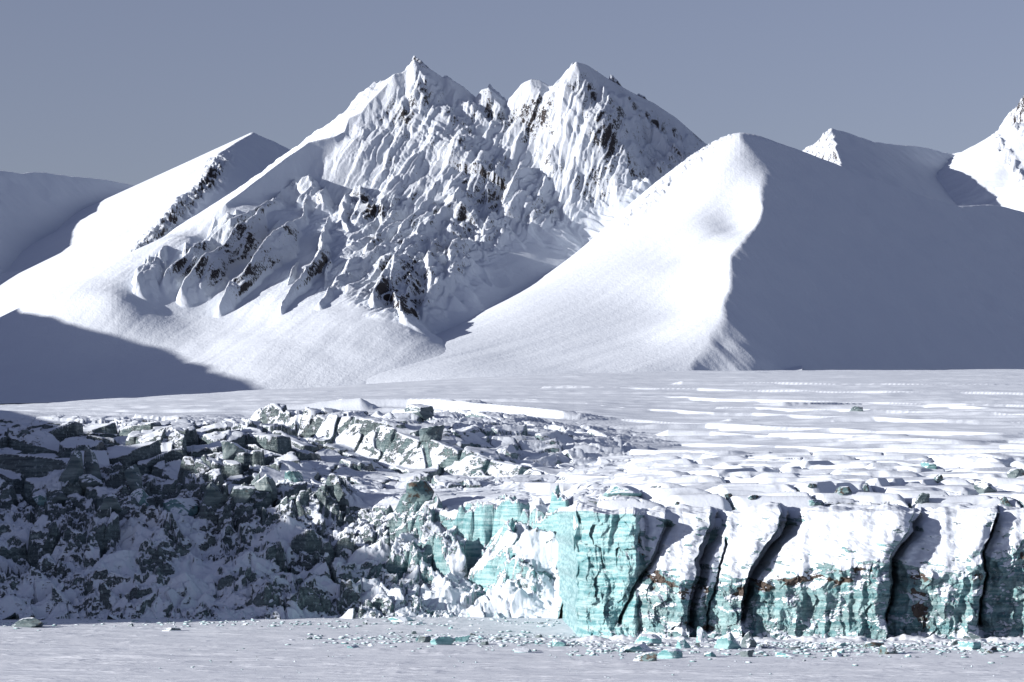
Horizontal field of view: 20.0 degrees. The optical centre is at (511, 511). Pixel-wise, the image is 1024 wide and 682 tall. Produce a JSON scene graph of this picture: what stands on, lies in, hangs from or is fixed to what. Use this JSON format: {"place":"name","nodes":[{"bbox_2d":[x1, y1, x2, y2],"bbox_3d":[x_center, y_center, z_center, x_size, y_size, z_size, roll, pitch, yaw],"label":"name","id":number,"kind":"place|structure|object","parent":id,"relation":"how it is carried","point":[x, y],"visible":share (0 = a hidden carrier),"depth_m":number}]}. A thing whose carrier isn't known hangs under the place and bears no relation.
{"place":"outdoors","nodes":[
{"label":"outdoors","id":0,"kind":"place"},
{"bbox_2d":[0,171,132,404],"bbox_3d":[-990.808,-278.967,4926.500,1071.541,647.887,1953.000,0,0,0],"label":"mountain","id":1,"kind":"structure","parent":0,"point":[35,207],"depth_m":4927.67},
{"bbox_2d":[0,132,289,316],"bbox_3d":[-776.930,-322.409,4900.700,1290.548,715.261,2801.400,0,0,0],"label":"mountain","id":2,"kind":"structure","parent":0,"point":[84,242],"depth_m":4576.68},
{"bbox_2d":[0,55,801,403],"bbox_3d":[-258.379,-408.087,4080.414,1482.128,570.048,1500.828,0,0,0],"label":"mountain","id":3,"kind":"structure","parent":0,"point":[406,215],"depth_m":3900.95},
{"bbox_2d":[0,369,1023,619],"bbox_3d":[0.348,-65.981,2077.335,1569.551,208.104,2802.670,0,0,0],"label":"glacier","id":4,"kind":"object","parent":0,"point":[506,467],"visible":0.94,"depth_m":898.08},
{"bbox_2d":[32,493,47,505],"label":"ice block","id":5,"kind":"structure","parent":4,"relation":"on","point":[40,499],"depth_m":876.68},
{"bbox_2d":[47,491,67,504],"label":"ice block","id":6,"kind":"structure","parent":4,"relation":"on","point":[60,497],"depth_m":877.19},
{"bbox_2d":[59,450,83,484],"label":"serac","id":7,"kind":"object","parent":4,"relation":"on","point":[73,471],"visible":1,"depth_m":881.23},
{"bbox_2d":[80,474,102,490],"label":"ice block","id":8,"kind":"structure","parent":4,"relation":"on","point":[88,480],"depth_m":881.08},
{"bbox_2d":[83,446,101,480],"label":"serac","id":9,"kind":"object","parent":4,"relation":"on","point":[91,465],"visible":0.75,"depth_m":889.68},
{"bbox_2d":[99,493,121,513],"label":"ice block","id":10,"kind":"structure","parent":4,"relation":"on","point":[110,500],"depth_m":843.06},
{"bbox_2d":[124,464,142,490],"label":"serac","id":11,"kind":"object","parent":4,"relation":"on","point":[133,475],"visible":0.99,"depth_m":873.85},
{"bbox_2d":[130,488,149,505],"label":"ice block","id":12,"kind":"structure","parent":4,"relation":"on","point":[139,495],"depth_m":869.50},
{"bbox_2d":[163,498,197,515],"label":"ice block","id":13,"kind":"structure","parent":4,"relation":"on","point":[185,506],"depth_m":864.78},
{"bbox_2d":[198,482,222,511],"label":"serac","id":14,"kind":"object","parent":4,"relation":"on","point":[213,496],"visible":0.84,"depth_m":869.55},
{"bbox_2d":[221,441,247,459],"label":"ice block","id":15,"kind":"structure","parent":4,"relation":"on","point":[230,450],"depth_m":923.23},
{"bbox_2d":[227,486,255,504],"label":"serac","id":16,"kind":"object","parent":4,"relation":"on","point":[241,494],"visible":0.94,"depth_m":869.65},
{"bbox_2d":[251,473,260,484],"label":"ice block","id":17,"kind":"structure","parent":4,"relation":"on","point":[255,479],"depth_m":879.40},
{"bbox_2d":[253,474,276,501],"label":"serac","id":18,"kind":"object","parent":4,"relation":"on","point":[265,483],"visible":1,"depth_m":876.13},
{"bbox_2d":[284,471,302,481],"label":"ice block","id":19,"kind":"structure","parent":4,"relation":"on","point":[294,476],"depth_m":884.42},
{"bbox_2d":[403,480,433,503],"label":"serac","id":20,"kind":"object","parent":4,"relation":"on","point":[421,491],"visible":1,"depth_m":856.33},
{"bbox_2d":[405,404,433,419],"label":"ice block","id":21,"kind":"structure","parent":4,"relation":"on","point":[424,412],"depth_m":1039.17},
{"bbox_2d":[419,425,444,442],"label":"ice block","id":22,"kind":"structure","parent":4,"relation":"on","point":[426,434],"depth_m":984.25},
{"bbox_2d":[603,486,641,496],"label":"ice block","id":23,"kind":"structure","parent":4,"relation":"on","point":[622,491],"depth_m":700.56},
{"bbox_2d":[724,493,731,499],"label":"ice block","id":24,"kind":"object","parent":4,"relation":"on","point":[728,495],"depth_m":697.78},
{"bbox_2d":[748,495,758,499],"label":"ice block","id":25,"kind":"object","parent":4,"relation":"on","point":[752,497],"depth_m":695.12},
{"bbox_2d":[807,483,816,487],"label":"ice block","id":26,"kind":"object","parent":4,"relation":"on","point":[812,485],"depth_m":705.05},
{"bbox_2d":[808,499,821,505],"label":"ice block","id":27,"kind":"object","parent":4,"relation":"on","point":[813,502],"depth_m":693.94},
{"bbox_2d":[834,486,851,494],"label":"ice block","id":28,"kind":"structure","parent":4,"relation":"on","point":[843,490],"depth_m":700.19},
{"bbox_2d":[850,406,862,410],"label":"ice block","id":29,"kind":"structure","parent":4,"relation":"on","point":[856,408],"depth_m":1511.70},
{"bbox_2d":[863,483,869,491],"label":"ice block","id":30,"kind":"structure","parent":4,"relation":"on","point":[865,487],"depth_m":731.75},
{"bbox_2d":[914,493,929,503],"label":"ice block","id":31,"kind":"object","parent":4,"relation":"on","point":[922,498],"depth_m":697.64},
{"bbox_2d":[921,462,936,468],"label":"ice block","id":32,"kind":"object","parent":4,"relation":"on","point":[930,465],"depth_m":830.56},
{"bbox_2d":[934,474,942,482],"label":"ice block","id":33,"kind":"object","parent":4,"relation":"on","point":[938,478],"depth_m":768.63},
{"bbox_2d":[974,480,996,493],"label":"ice block","id":34,"kind":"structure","parent":4,"relation":"on","point":[981,487],"depth_m":732.55},
{"bbox_2d":[1000,496,1011,506],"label":"ice block","id":35,"kind":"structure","parent":4,"relation":"on","point":[1004,500],"depth_m":694.10},
{"bbox_2d":[1007,468,1023,477],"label":"ice block","id":36,"kind":"object","parent":4,"relation":"on","point":[1014,472],"depth_m":767.59},
{"bbox_2d":[0,617,1023,681],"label":"sea ice","id":37,"kind":"structure","parent":0,"point":[68,650],"depth_m":571.80},
{"bbox_2d":[11,617,42,627],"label":"ice block","id":38,"kind":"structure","parent":37,"relation":"on","point":[30,622],"depth_m":726.55},
{"bbox_2d":[162,628,180,630],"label":"ice block","id":39,"kind":"object","parent":37,"relation":"on","point":[173,629],"depth_m":705.38},
{"bbox_2d":[347,644,358,647],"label":"ice block","id":40,"kind":"object","parent":37,"relation":"on","point":[353,646],"depth_m":613.93},
{"bbox_2d":[388,616,415,621],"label":"ice block","id":41,"kind":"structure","parent":37,"relation":"on","point":[399,619],"depth_m":762.48},
{"bbox_2d":[417,635,430,641],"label":"ice block","id":42,"kind":"object","parent":37,"relation":"on","point":[425,638],"depth_m":642.48},
{"bbox_2d":[430,636,455,644],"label":"ice block","id":43,"kind":"object","parent":37,"relation":"on","point":[442,640],"depth_m":628.43},
{"bbox_2d":[452,635,469,641],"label":"ice block","id":44,"kind":"object","parent":37,"relation":"on","point":[463,638],"depth_m":639.85},
{"bbox_2d":[480,641,488,644],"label":"ice block","id":45,"kind":"object","parent":37,"relation":"on","point":[484,643],"depth_m":630.38},
{"bbox_2d":[0,617,1023,678],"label":"ice debris","id":46,"kind":"object","parent":37,"relation":"on","point":[827,645],"visible":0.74,"depth_m":633.69},
{"bbox_2d":[514,647,532,652],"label":"ice block","id":47,"kind":"object","parent":37,"relation":"on","point":[522,650],"depth_m":595.97},
{"bbox_2d":[552,639,566,645],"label":"ice block","id":48,"kind":"object","parent":37,"relation":"on","point":[557,642],"depth_m":625.01},
{"bbox_2d":[624,644,652,651],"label":"ice block","id":49,"kind":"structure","parent":37,"relation":"on","point":[635,647],"depth_m":598.96},
{"bbox_2d":[633,652,656,660],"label":"ice block","id":50,"kind":"object","parent":37,"relation":"on","point":[651,656],"depth_m":561.15},
{"bbox_2d":[635,634,661,643],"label":"ice block","id":51,"kind":"object","parent":37,"relation":"on","point":[651,638],"depth_m":633.21},
{"bbox_2d":[657,648,682,658],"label":"ice block","id":52,"kind":"object","parent":37,"relation":"on","point":[672,653],"depth_m":573.56},
{"bbox_2d":[676,637,690,648],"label":"ice block","id":53,"kind":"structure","parent":37,"relation":"on","point":[682,643],"depth_m":609.88},
{"bbox_2d":[696,626,707,642],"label":"ice block","id":54,"kind":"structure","parent":37,"relation":"on","point":[702,635],"depth_m":641.14},
{"bbox_2d":[704,652,716,656],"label":"ice block","id":55,"kind":"object","parent":37,"relation":"on","point":[711,654],"depth_m":576.86},
{"bbox_2d":[714,632,741,648],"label":"ice block","id":56,"kind":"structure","parent":37,"relation":"on","point":[727,641],"depth_m":609.27},
{"bbox_2d":[739,649,753,656],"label":"ice block","id":57,"kind":"object","parent":37,"relation":"on","point":[746,653],"depth_m":580.93},
{"bbox_2d":[741,631,756,647],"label":"ice block","id":58,"kind":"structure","parent":37,"relation":"on","point":[748,641],"depth_m":617.38},
{"bbox_2d":[775,652,795,656],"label":"ice block","id":59,"kind":"object","parent":37,"relation":"on","point":[784,654],"depth_m":580.74},
{"bbox_2d":[788,645,800,649],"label":"ice block","id":60,"kind":"object","parent":37,"relation":"on","point":[793,647],"depth_m":608.85},
{"bbox_2d":[812,643,821,647],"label":"ice block","id":61,"kind":"object","parent":37,"relation":"on","point":[816,645],"depth_m":613.84},
{"bbox_2d":[832,651,841,656],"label":"ice block","id":62,"kind":"object","parent":37,"relation":"on","point":[836,654],"depth_m":582.68},
{"bbox_2d":[834,642,845,645],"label":"ice block","id":63,"kind":"object","parent":37,"relation":"on","point":[841,643],"depth_m":624.88},
{"bbox_2d":[862,641,883,647],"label":"ice block","id":64,"kind":"object","parent":37,"relation":"on","point":[867,644],"depth_m":617.41},
{"bbox_2d":[878,645,897,653],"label":"ice block","id":65,"kind":"object","parent":37,"relation":"on","point":[887,649],"depth_m":588.25},
{"bbox_2d":[947,639,959,645],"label":"ice block","id":66,"kind":"object","parent":37,"relation":"on","point":[953,641],"depth_m":624.44},
{"bbox_2d":[958,640,980,649],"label":"ice block","id":67,"kind":"object","parent":37,"relation":"on","point":[970,645],"depth_m":609.80},
{"bbox_2d":[961,632,981,639],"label":"ice block","id":68,"kind":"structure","parent":37,"relation":"on","point":[973,636],"depth_m":649.91},
{"bbox_2d":[980,646,997,652],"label":"ice block","id":69,"kind":"object","parent":37,"relation":"on","point":[985,648],"depth_m":599.73},
{"bbox_2d":[984,649,993,653],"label":"ice block","id":70,"kind":"object","parent":37,"relation":"on","point":[988,651],"depth_m":592.37},
{"bbox_2d":[0,0,1023,185],"label":"sky","id":71,"kind":"structure","parent":0,"point":[131,92]},
{"bbox_2d":[366,133,1023,383],"bbox_3d":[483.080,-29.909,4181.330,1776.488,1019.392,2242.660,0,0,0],"label":"snow hill","id":72,"kind":"structure","parent":0,"point":[741,252],"depth_m":3864.18},
{"bbox_2d":[555,502,1023,639],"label":"ice cliff","id":73,"kind":"structure","parent":0,"point":[882,571],"depth_m":661.83},
{"bbox_2d":[803,128,956,205],"bbox_3d":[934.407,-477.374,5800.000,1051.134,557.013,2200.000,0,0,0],"label":"mountain","id":74,"kind":"structure","parent":0,"point":[914,169],"depth_m":5493.09},
{"bbox_2d":[936,95,1023,211],"bbox_3d":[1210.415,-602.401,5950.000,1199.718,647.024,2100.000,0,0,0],"label":"mountain","id":75,"kind":"structure","parent":0,"point":[989,170],"depth_m":5632.75}
]}

